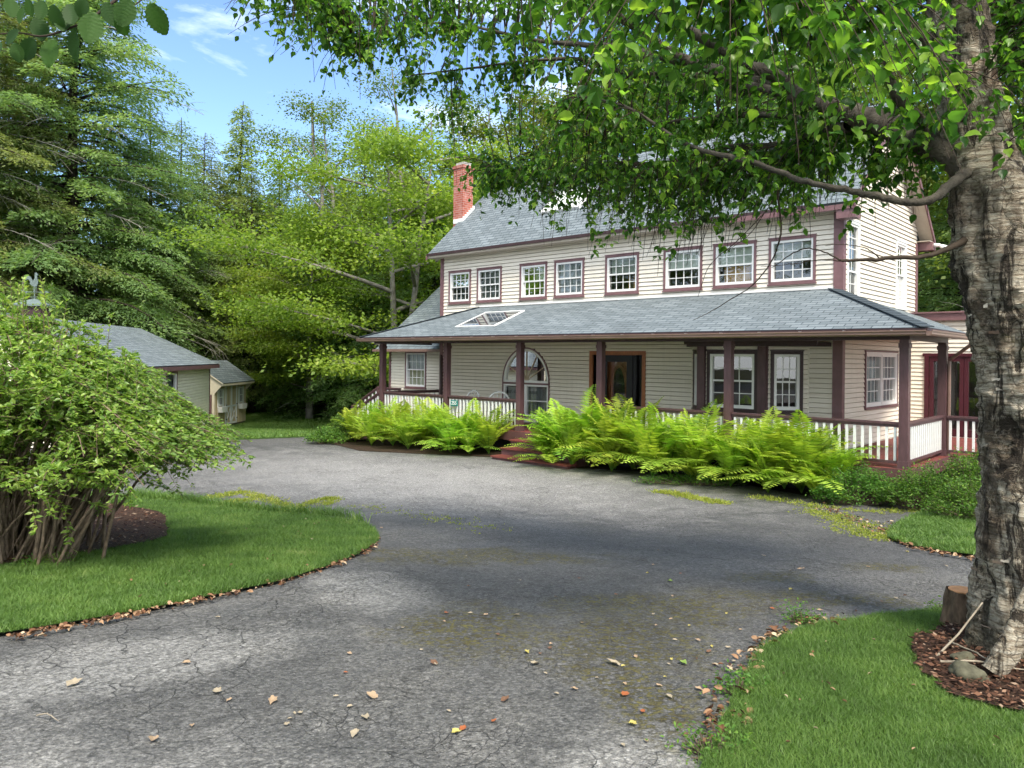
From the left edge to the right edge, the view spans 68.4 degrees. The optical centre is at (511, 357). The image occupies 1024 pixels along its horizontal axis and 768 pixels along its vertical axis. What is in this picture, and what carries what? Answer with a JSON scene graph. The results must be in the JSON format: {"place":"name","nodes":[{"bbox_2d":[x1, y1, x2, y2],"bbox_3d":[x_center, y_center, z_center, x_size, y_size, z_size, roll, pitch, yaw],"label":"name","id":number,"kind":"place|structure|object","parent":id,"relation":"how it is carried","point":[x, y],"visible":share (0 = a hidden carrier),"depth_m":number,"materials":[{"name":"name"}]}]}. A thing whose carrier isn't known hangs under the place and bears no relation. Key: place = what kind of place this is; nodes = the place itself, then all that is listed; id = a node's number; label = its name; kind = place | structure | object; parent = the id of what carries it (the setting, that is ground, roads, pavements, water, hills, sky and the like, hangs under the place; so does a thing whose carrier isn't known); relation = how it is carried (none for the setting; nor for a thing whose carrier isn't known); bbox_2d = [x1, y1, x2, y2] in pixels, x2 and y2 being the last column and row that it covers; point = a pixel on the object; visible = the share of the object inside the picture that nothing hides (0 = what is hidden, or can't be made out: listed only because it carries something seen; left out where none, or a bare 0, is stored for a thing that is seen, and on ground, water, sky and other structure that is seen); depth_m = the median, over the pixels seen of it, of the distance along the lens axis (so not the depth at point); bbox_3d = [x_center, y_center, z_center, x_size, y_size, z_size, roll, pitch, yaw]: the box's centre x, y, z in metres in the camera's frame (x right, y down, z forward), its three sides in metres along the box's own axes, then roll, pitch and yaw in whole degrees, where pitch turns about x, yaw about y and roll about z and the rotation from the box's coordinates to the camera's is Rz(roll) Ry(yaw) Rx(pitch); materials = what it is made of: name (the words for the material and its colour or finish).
{"place":"outdoors","nodes":[
{"label":"outdoors","id":0,"kind":"place"},
{"bbox_2d":[0,491,381,632],"bbox_3d":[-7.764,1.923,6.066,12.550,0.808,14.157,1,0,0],"label":"lawn","id":1,"kind":"structure","parent":0,"point":[196,557],"depth_m":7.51,"materials":[{"name":"green plant"}]},
{"bbox_2d":[4,503,167,562],"bbox_3d":[-6.886,1.940,8.400,6.055,0.638,7.079,1,0,0],"label":"mulch bed","id":2,"kind":"object","parent":1,"relation":"on","point":[140,526],"visible":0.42,"depth_m":9.06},
{"bbox_2d":[0,267,255,564],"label":"arching shrub","id":3,"kind":"object","parent":2,"relation":"on","point":[102,420],"visible":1,"depth_m":6.72,"materials":[{"name":"green plant"}]},
{"bbox_2d":[123,486,372,521],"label":"grass","id":4,"kind":"structure","parent":1,"relation":"on","point":[204,499],"depth_m":11.37,"materials":[{"name":"green plant"}]},
{"bbox_2d":[214,411,342,439],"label":"lawn","id":5,"kind":"structure","parent":0,"point":[269,437],"depth_m":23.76,"materials":[{"name":"green plant"}]},
{"bbox_2d":[119,117,263,402],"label":"hemlock tree","id":6,"kind":"object","parent":5,"relation":"on","point":[179,155],"visible":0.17,"depth_m":40.91,"materials":[{"name":"green plant"}]},
{"bbox_2d":[210,360,254,426],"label":"garden shed","id":7,"kind":"structure","parent":5,"relation":"on","point":[230,383],"depth_m":34.79,"materials":[{"name":"beige wood"}]},
{"bbox_2d":[194,168,321,413],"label":"hemlock tree","id":8,"kind":"object","parent":5,"relation":"on","point":[250,404],"visible":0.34,"depth_m":42.33,"materials":[{"name":"green plant"}]},
{"bbox_2d":[197,233,403,418],"bbox_3d":[-9.937,-1.608,39.585,11.410,10.316,12.376,1,0,-34],"label":"maple tree","id":9,"kind":"object","parent":5,"relation":"on","point":[274,348],"visible":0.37,"depth_m":37.98,"materials":[{"name":"green plant"}]},
{"bbox_2d":[134,104,613,385],"bbox_3d":[-5.661,-3.625,33.358,19.746,14.578,17.511,1,0,-29],"label":"maple tree","id":10,"kind":"object","parent":5,"relation":"on","point":[405,146],"visible":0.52,"depth_m":31.08,"materials":[{"name":"green plant"}]},
{"bbox_2d":[329,168,488,332],"bbox_3d":[-1.306,-3.152,40.767,16.501,13.754,15.213,1,0,-1],"label":"maple tree","id":11,"kind":"object","parent":5,"relation":"on","point":[406,311],"visible":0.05,"depth_m":36.78,"materials":[{"name":"green plant"}]},
{"bbox_2d":[265,411,485,456],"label":"ground","id":12,"kind":"structure","parent":0,"point":[393,452],"depth_m":19.54,"materials":[{"name":"brown soil"}]},
{"bbox_2d":[0,0,138,326],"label":"hemlock tree","id":13,"kind":"object","parent":12,"relation":"on","point":[13,155],"visible":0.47,"depth_m":31.26,"materials":[{"name":"green plant"}]},
{"bbox_2d":[0,272,219,447],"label":"garage","id":14,"kind":"structure","parent":12,"relation":"on","point":[189,376],"depth_m":25.57,"materials":[{"name":"grey"}]},
{"bbox_2d":[0,0,226,353],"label":"hemlock tree","id":15,"kind":"object","parent":12,"relation":"on","point":[103,192],"visible":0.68,"depth_m":33.25,"materials":[{"name":"green plant"}]},
{"bbox_2d":[78,103,239,359],"bbox_3d":[-18.418,-4.607,38.657,8.703,17.055,8.838,1,0,0],"label":"hemlock tree","id":16,"kind":"object","parent":12,"relation":"on","point":[180,291],"visible":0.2,"depth_m":38.45,"materials":[{"name":"green plant"}]},
{"bbox_2d":[172,133,257,372],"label":"hemlock tree","id":17,"kind":"object","parent":12,"relation":"on","point":[213,185],"visible":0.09,"depth_m":43.81,"materials":[{"name":"green plant"}]},
{"bbox_2d":[196,101,292,407],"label":"spruce tree","id":18,"kind":"object","parent":12,"relation":"on","point":[236,167],"visible":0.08,"depth_m":45.25,"materials":[{"name":"green plant"}]},
{"bbox_2d":[222,157,335,413],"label":"hemlock tree","id":19,"kind":"object","parent":12,"relation":"on","point":[279,194],"visible":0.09,"depth_m":44.12,"materials":[{"name":"green plant"}]},
{"bbox_2d":[254,245,378,419],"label":"hemlock tree","id":20,"kind":"object","parent":12,"relation":"on","point":[304,399],"visible":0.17,"depth_m":40.05,"materials":[{"name":"green plant"}]},
{"bbox_2d":[291,140,369,400],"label":"hemlock tree","id":21,"kind":"object","parent":12,"relation":"on","point":[309,198],"visible":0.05,"depth_m":49.96,"materials":[{"name":"green plant"}]},
{"bbox_2d":[238,81,434,399],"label":"birch tree","id":22,"kind":"object","parent":12,"relation":"on","point":[321,119],"visible":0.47,"depth_m":40.45,"materials":[{"name":"green plant"}]},
{"bbox_2d":[303,252,408,423],"bbox_3d":[-6.902,-0.605,36.924,6.712,9.416,6.426,1,0,14],"label":"hemlock tree","id":23,"kind":"object","parent":12,"relation":"on","point":[349,394],"visible":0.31,"depth_m":36.62,"materials":[{"name":"green plant"}]},
{"bbox_2d":[310,152,405,411],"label":"hemlock tree","id":24,"kind":"object","parent":12,"relation":"on","point":[369,176],"visible":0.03,"depth_m":47.76,"materials":[{"name":"green plant"}]},
{"bbox_2d":[353,200,452,400],"bbox_3d":[-3.732,-1.828,38.006,8.479,12.424,8.857,1,0,-28],"label":"hemlock tree","id":25,"kind":"object","parent":12,"relation":"on","point":[435,279],"visible":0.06,"depth_m":37.41,"materials":[{"name":"green plant"}]},
{"bbox_2d":[315,57,532,284],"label":"birch tree","id":26,"kind":"object","parent":12,"relation":"on","point":[377,83],"visible":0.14,"depth_m":41.59,"materials":[{"name":"green plant"}]},
{"bbox_2d":[425,76,622,296],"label":"broadleaf tree","id":27,"kind":"object","parent":12,"relation":"on","point":[536,101],"visible":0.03,"depth_m":40.82,"materials":[{"name":"green plant"}]},
{"bbox_2d":[483,38,709,167],"bbox_3d":[6.681,-6.306,39.952,16.083,20.190,14.990,1,0,-19],"label":"broadleaf tree","id":28,"kind":"object","parent":12,"relation":"on","point":[546,118],"visible":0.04,"depth_m":37.28,"materials":[{"name":"green plant"}]},
{"bbox_2d":[223,0,1023,660],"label":"birch tree","id":29,"kind":"object","parent":12,"relation":"on","point":[963,56],"visible":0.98,"depth_m":4.58,"materials":[{"name":"green plant"}]},
{"bbox_2d":[0,0,169,67],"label":"overhanging branch","id":30,"kind":"object","parent":29,"relation":"attached to","point":[120,16],"visible":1,"depth_m":2.18,"materials":[{"name":"green plant"}]},
{"bbox_2d":[351,103,979,498],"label":"house","id":31,"kind":"structure","parent":12,"relation":"on","point":[525,316],"depth_m":18.35,"materials":[{"name":"beige wood"}]},
{"bbox_2d":[405,352,426,389],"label":"window","id":32,"kind":"structure","parent":31,"relation":"in","point":[415,377],"depth_m":26.54,"materials":[{"name":"white plastic"}]},
{"bbox_2d":[447,269,471,304],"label":"window","id":33,"kind":"structure","parent":31,"relation":"in","point":[461,279],"depth_m":23.54,"materials":[{"name":"white plastic"}]},
{"bbox_2d":[475,266,501,302],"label":"window","id":34,"kind":"structure","parent":31,"relation":"in","point":[492,281],"depth_m":22.74,"materials":[{"name":"white plastic"}]},
{"bbox_2d":[502,347,550,417],"bbox_3d":[0.444,0.695,21.708,1.800,2.000,0.230,1,0,42],"label":"window","id":35,"kind":"structure","parent":31,"relation":"in","point":[534,398],"depth_m":21.62,"materials":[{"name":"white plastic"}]},
{"bbox_2d":[518,261,547,300],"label":"window","id":36,"kind":"structure","parent":31,"relation":"in","point":[533,277],"depth_m":21.51,"materials":[{"name":"white plastic"}]},
{"bbox_2d":[553,257,584,298],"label":"window","id":37,"kind":"structure","parent":31,"relation":"in","point":[569,282],"depth_m":20.68,"materials":[{"name":"white plastic"}]},
{"bbox_2d":[589,351,645,416],"bbox_3d":[2.758,0.859,19.580,1.740,2.080,0.190,1,0,42],"label":"door","id":38,"kind":"structure","parent":31,"relation":"in","point":[626,361],"depth_m":19.43,"materials":[{"name":"brown wood"}]},
{"bbox_2d":[604,252,639,295],"bbox_3d":[2.941,-2.160,19.560,1.070,1.062,0.415,1,0,42],"label":"window","id":39,"kind":"structure","parent":31,"relation":"in","point":[624,266],"depth_m":19.51,"materials":[{"name":"white plastic"}]},
{"bbox_2d":[662,245,702,291],"bbox_3d":[4.159,-2.147,18.285,1.090,1.062,0.175,1,0,42],"label":"window","id":40,"kind":"structure","parent":31,"relation":"in","point":[694,261],"depth_m":18.30,"materials":[{"name":"white plastic"}]},
{"bbox_2d":[706,350,756,412],"bbox_3d":[4.901,0.515,16.776,1.240,1.392,0.145,1,0,42],"label":"window","id":41,"kind":"structure","parent":31,"relation":"in","point":[711,354],"depth_m":16.67,"materials":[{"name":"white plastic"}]},
{"bbox_2d":[712,240,756,288],"bbox_3d":[5.230,-2.136,17.470,1.090,1.062,0.415,1,0,42],"label":"window","id":42,"kind":"structure","parent":31,"relation":"in","point":[739,276],"depth_m":17.47,"materials":[{"name":"white plastic"}]},
{"bbox_2d":[691,346,809,428],"bbox_3d":[5.154,0.814,16.927,2.827,2.180,0.635,1,0,42],"label":"bay window","id":43,"kind":"structure","parent":31,"relation":"in","point":[806,383],"depth_m":16.25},
{"bbox_2d":[770,350,803,414],"bbox_3d":[5.912,0.526,16.248,0.720,1.392,0.145,1,0,5],"label":"window","id":44,"kind":"structure","parent":31,"relation":"in","point":[799,354],"depth_m":16.22,"materials":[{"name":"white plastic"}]},
{"bbox_2d":[767,233,816,285],"bbox_3d":[6.135,-2.127,16.481,1.080,1.062,0.175,1,0,42],"label":"window","id":45,"kind":"structure","parent":31,"relation":"in","point":[783,250],"depth_m":16.49,"materials":[{"name":"white plastic"}]},
{"bbox_2d":[846,220,860,295],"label":"window","id":46,"kind":"structure","parent":31,"relation":"in","point":[856,225],"depth_m":16.39,"materials":[{"name":"white plastic"}]},
{"bbox_2d":[866,352,883,406],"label":"window","id":47,"kind":"structure","parent":31,"relation":"in","point":[874,359],"depth_m":17.54,"materials":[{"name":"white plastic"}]},
{"bbox_2d":[882,352,897,404],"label":"window","id":48,"kind":"structure","parent":31,"relation":"in","point":[889,360],"depth_m":18.39,"materials":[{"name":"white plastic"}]},
{"bbox_2d":[894,239,907,310],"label":"window","id":49,"kind":"structure","parent":31,"relation":"in","point":[901,264],"depth_m":18.90,"materials":[{"name":"white plastic"}]},
{"bbox_2d":[923,353,978,437],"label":"door","id":50,"kind":"structure","parent":31,"relation":"in","point":[964,399],"depth_m":19.08,"materials":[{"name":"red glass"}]},
{"bbox_2d":[754,39,1012,309],"bbox_3d":[15.202,-5.761,34.780,14.276,19.228,15.317,1,0,45],"label":"broadleaf tree","id":51,"kind":"object","parent":12,"relation":"on","point":[936,219],"visible":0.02,"depth_m":30.85,"materials":[{"name":"green plant"}]},
{"bbox_2d":[845,0,1023,311],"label":"broadleaf tree","id":52,"kind":"object","parent":12,"relation":"on","point":[943,178],"visible":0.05,"depth_m":26.16,"materials":[{"name":"green plant"}]},
{"bbox_2d":[918,195,963,363],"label":"hemlock tree","id":53,"kind":"object","parent":12,"relation":"on","point":[952,290],"visible":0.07,"depth_m":27.06,"materials":[{"name":"green plant"}]},
{"bbox_2d":[0,437,974,767],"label":"driveway","id":54,"kind":"structure","parent":0,"point":[624,545],"depth_m":4.87,"materials":[{"name":"grey asphalt"}]},
{"bbox_2d":[6,536,379,639],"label":"leaf litter","id":55,"kind":"object","parent":54,"relation":"on","point":[65,625],"visible":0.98,"depth_m":5.03,"materials":[{"name":"brown plant"}]},
{"bbox_2d":[198,487,310,511],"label":"weeds","id":56,"kind":"object","parent":54,"relation":"on","point":[240,491],"visible":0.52,"depth_m":12.75,"materials":[{"name":"green plant"}]},
{"bbox_2d":[568,417,644,471],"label":"fern","id":57,"kind":"object","parent":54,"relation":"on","point":[613,464],"visible":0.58,"depth_m":16.18,"materials":[{"name":"green plant"}]},
{"bbox_2d":[582,407,696,471],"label":"fern","id":58,"kind":"object","parent":54,"relation":"on","point":[658,430],"visible":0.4,"depth_m":15.82,"materials":[{"name":"green plant"}]},
{"bbox_2d":[609,424,685,475],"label":"fern","id":59,"kind":"object","parent":54,"relation":"on","point":[644,445],"visible":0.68,"depth_m":15.40,"materials":[{"name":"green plant"}]},
{"bbox_2d":[596,402,716,475],"bbox_3d":[2.948,1.681,15.367,2.548,1.556,2.411,1,0,16],"label":"fern","id":60,"kind":"object","parent":54,"relation":"on","point":[672,453],"visible":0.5,"depth_m":15.54,"materials":[{"name":"green plant"}]},
{"bbox_2d":[634,423,732,480],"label":"fern","id":61,"kind":"object","parent":54,"relation":"on","point":[703,455],"visible":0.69,"depth_m":14.82,"materials":[{"name":"green plant"}]},
{"bbox_2d":[645,405,757,479],"bbox_3d":[3.742,1.695,14.943,2.854,1.545,2.250,1,0,-36],"label":"fern","id":62,"kind":"object","parent":54,"relation":"on","point":[696,419],"visible":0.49,"depth_m":15.04,"materials":[{"name":"green plant"}]},
{"bbox_2d":[701,428,785,485],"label":"fern","id":63,"kind":"object","parent":54,"relation":"on","point":[724,455],"visible":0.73,"depth_m":14.42,"materials":[{"name":"green plant"}]},
{"bbox_2d":[714,435,803,491],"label":"fern","id":64,"kind":"object","parent":54,"relation":"on","point":[762,463],"visible":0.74,"depth_m":13.86,"materials":[{"name":"green plant"}]},
{"bbox_2d":[744,493,921,514],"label":"weeds","id":65,"kind":"object","parent":54,"relation":"on","point":[816,504],"visible":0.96,"depth_m":12.42,"materials":[{"name":"green plant"}]},
{"bbox_2d":[788,505,897,541],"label":"weeds","id":66,"kind":"object","parent":54,"relation":"on","point":[867,530],"visible":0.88,"depth_m":10.44,"materials":[{"name":"green plant"}]},
{"bbox_2d":[805,460,902,505],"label":"shrub","id":67,"kind":"object","parent":54,"relation":"on","point":[857,479],"visible":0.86,"depth_m":12.76,"materials":[{"name":"green plant"}]},
{"bbox_2d":[0,0,1021,255],"label":"sky","id":68,"kind":"structure","parent":0,"point":[222,73],"materials":[{"name":"blue"}]},
{"bbox_2d":[326,438,977,507],"bbox_3d":[1.514,2.806,20.618,23.638,0.814,9.077,1,0,43],"label":"planting bed","id":69,"kind":"object","parent":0,"point":[378,445],"visible":0.09,"depth_m":19.55,"materials":[{"name":"soil"}]},
{"bbox_2d":[302,425,347,443],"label":"shrub","id":70,"kind":"object","parent":69,"relation":"on","point":[321,436],"visible":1,"depth_m":21.13,"materials":[{"name":"green plant"}]},
{"bbox_2d":[329,400,366,440],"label":"fern","id":71,"kind":"object","parent":69,"relation":"on","point":[354,430],"visible":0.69,"depth_m":21.55,"materials":[{"name":"green plant"}]},
{"bbox_2d":[343,407,394,445],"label":"fern","id":72,"kind":"object","parent":69,"relation":"on","point":[370,426],"visible":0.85,"depth_m":20.56,"materials":[{"name":"green plant"}]},
{"bbox_2d":[374,412,433,448],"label":"fern","id":73,"kind":"object","parent":69,"relation":"on","point":[408,439],"visible":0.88,"depth_m":19.82,"materials":[{"name":"green plant"}]},
{"bbox_2d":[378,396,459,446],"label":"fern","id":74,"kind":"object","parent":69,"relation":"on","point":[425,435],"visible":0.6,"depth_m":20.28,"materials":[{"name":"green plant"}]},
{"bbox_2d":[406,408,472,452],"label":"fern","id":75,"kind":"object","parent":69,"relation":"on","point":[444,432],"visible":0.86,"depth_m":19.06,"materials":[{"name":"green plant"}]},
{"bbox_2d":[426,398,503,450],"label":"fern","id":76,"kind":"object","parent":69,"relation":"on","point":[464,423],"visible":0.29,"depth_m":19.15,"materials":[{"name":"green plant"}]},
{"bbox_2d":[445,400,518,453],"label":"fern","id":77,"kind":"object","parent":69,"relation":"on","point":[486,429],"visible":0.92,"depth_m":18.93,"materials":[{"name":"green plant"}]},
{"bbox_2d":[507,422,593,462],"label":"fern","id":78,"kind":"object","parent":69,"relation":"on","point":[547,456],"visible":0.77,"depth_m":17.13,"materials":[{"name":"green plant"}]},
{"bbox_2d":[513,398,601,459],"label":"fern","id":79,"kind":"object","parent":69,"relation":"on","point":[554,419],"visible":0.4,"depth_m":17.18,"materials":[{"name":"green plant"}]},
{"bbox_2d":[525,409,624,463],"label":"fern","id":80,"kind":"object","parent":69,"relation":"on","point":[574,433],"visible":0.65,"depth_m":16.73,"materials":[{"name":"green plant"}]},
{"bbox_2d":[523,384,644,464],"bbox_3d":[1.603,1.525,17.819,2.990,1.826,2.831,1,0,-37],"label":"fern","id":81,"kind":"object","parent":69,"relation":"on","point":[596,414],"visible":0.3,"depth_m":16.90,"materials":[{"name":"green plant"}]},
{"bbox_2d":[548,394,654,468],"bbox_3d":[2.014,1.606,16.907,2.445,1.679,3.102,1,0,1],"label":"fern","id":82,"kind":"object","parent":69,"relation":"on","point":[630,409],"visible":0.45,"depth_m":16.28,"materials":[{"name":"green plant"}]},
{"bbox_2d":[576,393,672,469],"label":"fern","id":83,"kind":"object","parent":69,"relation":"on","point":[632,465],"visible":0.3,"depth_m":16.52,"materials":[{"name":"green plant"}]},
{"bbox_2d":[632,399,735,470],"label":"fern","id":84,"kind":"object","parent":69,"relation":"on","point":[679,429],"visible":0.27,"depth_m":15.07,"materials":[{"name":"green plant"}]},
{"bbox_2d":[632,472,748,485],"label":"weeds","id":85,"kind":"object","parent":69,"relation":"on","point":[725,482],"visible":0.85,"depth_m":14.80,"materials":[{"name":"green plant"}]},
{"bbox_2d":[661,418,784,479],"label":"fern","id":86,"kind":"object","parent":69,"relation":"on","point":[714,468],"visible":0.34,"depth_m":14.51,"materials":[{"name":"green plant"}]},
{"bbox_2d":[706,406,800,487],"bbox_3d":[5.190,1.710,14.503,2.854,1.545,2.250,1,0,17],"label":"fern","id":87,"kind":"object","parent":69,"relation":"on","point":[766,428],"visible":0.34,"depth_m":14.09,"materials":[{"name":"green plant"}]},
{"bbox_2d":[719,414,854,488],"bbox_3d":[5.149,1.748,14.374,2.632,1.463,2.609,1,0,2],"label":"fern","id":88,"kind":"object","parent":69,"relation":"on","point":[778,435],"visible":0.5,"depth_m":13.87,"materials":[{"name":"green plant"}]},
{"bbox_2d":[733,423,856,492],"bbox_3d":[5.122,1.822,13.861,2.089,1.327,2.608,1,0,35],"label":"fern","id":89,"kind":"object","parent":69,"relation":"on","point":[810,458],"visible":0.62,"depth_m":13.58,"materials":[{"name":"green plant"}]},
{"bbox_2d":[744,409,888,493],"bbox_3d":[5.361,1.707,13.416,2.548,1.556,2.411,1,0,-5],"label":"fern","id":90,"kind":"object","parent":69,"relation":"on","point":[796,415],"visible":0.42,"depth_m":13.56,"materials":[{"name":"green plant"}]},
{"bbox_2d":[774,431,866,485],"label":"fern","id":91,"kind":"object","parent":69,"relation":"on","point":[843,462],"visible":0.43,"depth_m":13.34,"materials":[{"name":"green plant"}]},
{"bbox_2d":[872,459,975,509],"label":"shrub","id":92,"kind":"object","parent":69,"relation":"on","point":[908,491],"visible":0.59,"depth_m":12.19,"materials":[{"name":"green plant"}]},
{"bbox_2d":[695,604,1023,767],"bbox_3d":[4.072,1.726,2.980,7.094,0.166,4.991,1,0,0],"label":"lawn","id":93,"kind":"structure","parent":0,"point":[919,733],"depth_m":3.48,"materials":[{"name":"green plant"}]},
{"bbox_2d":[645,716,780,764],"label":"weed","id":94,"kind":"object","parent":93,"relation":"on","point":[695,750],"visible":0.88,"depth_m":3.16,"materials":[{"name":"green plant"}]},
{"bbox_2d":[689,659,774,699],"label":"weed","id":95,"kind":"object","parent":93,"relation":"on","point":[728,679],"visible":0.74,"depth_m":3.80,"materials":[{"name":"green plant"}]},
{"bbox_2d":[695,613,846,743],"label":"leaf litter","id":96,"kind":"object","parent":93,"relation":"on","point":[708,711],"visible":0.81,"depth_m":4.06,"materials":[{"name":"brown plant"}]},
{"bbox_2d":[907,620,1023,709],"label":"mulch bed","id":97,"kind":"object","parent":93,"relation":"on","point":[927,669],"visible":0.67,"depth_m":3.96,"materials":[{"name":"brown wood"}]},
{"bbox_2d":[939,586,967,626],"bbox_3d":[2.960,1.702,4.960,0.303,0.366,0.319,1,0,0],"label":"tree stump","id":98,"kind":"object","parent":97,"relation":"on","point":[954,607],"visible":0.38,"depth_m":4.91,"materials":[{"name":"brown wood"}]},
{"bbox_2d":[948,660,990,681],"bbox_3d":[2.372,1.652,3.927,0.183,0.146,0.159,1,0,-22],"label":"rock","id":99,"kind":"object","parent":97,"relation":"on","point":[964,670],"visible":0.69,"depth_m":3.88,"materials":[{"name":"stone"}]},
{"bbox_2d":[981,584,1023,677],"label":"birch log","id":100,"kind":"object","parent":97,"relation":"on","point":[1004,656],"visible":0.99,"depth_m":3.93,"materials":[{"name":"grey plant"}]},
{"bbox_2d":[886,508,975,554],"bbox_3d":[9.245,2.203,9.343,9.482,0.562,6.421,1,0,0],"label":"lawn","id":101,"kind":"structure","parent":0,"point":[939,536],"depth_m":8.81,"materials":[{"name":"green plant"}]},
{"bbox_2d":[913,470,981,519],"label":"shrub","id":102,"kind":"object","parent":101,"relation":"on","point":[960,494],"visible":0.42,"depth_m":11.23,"materials":[{"name":"green plant"}]},
{"bbox_2d":[920,445,981,509],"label":"shrub","id":103,"kind":"object","parent":101,"relation":"on","point":[975,469],"visible":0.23,"depth_m":12.06,"materials":[{"name":"green plant"}]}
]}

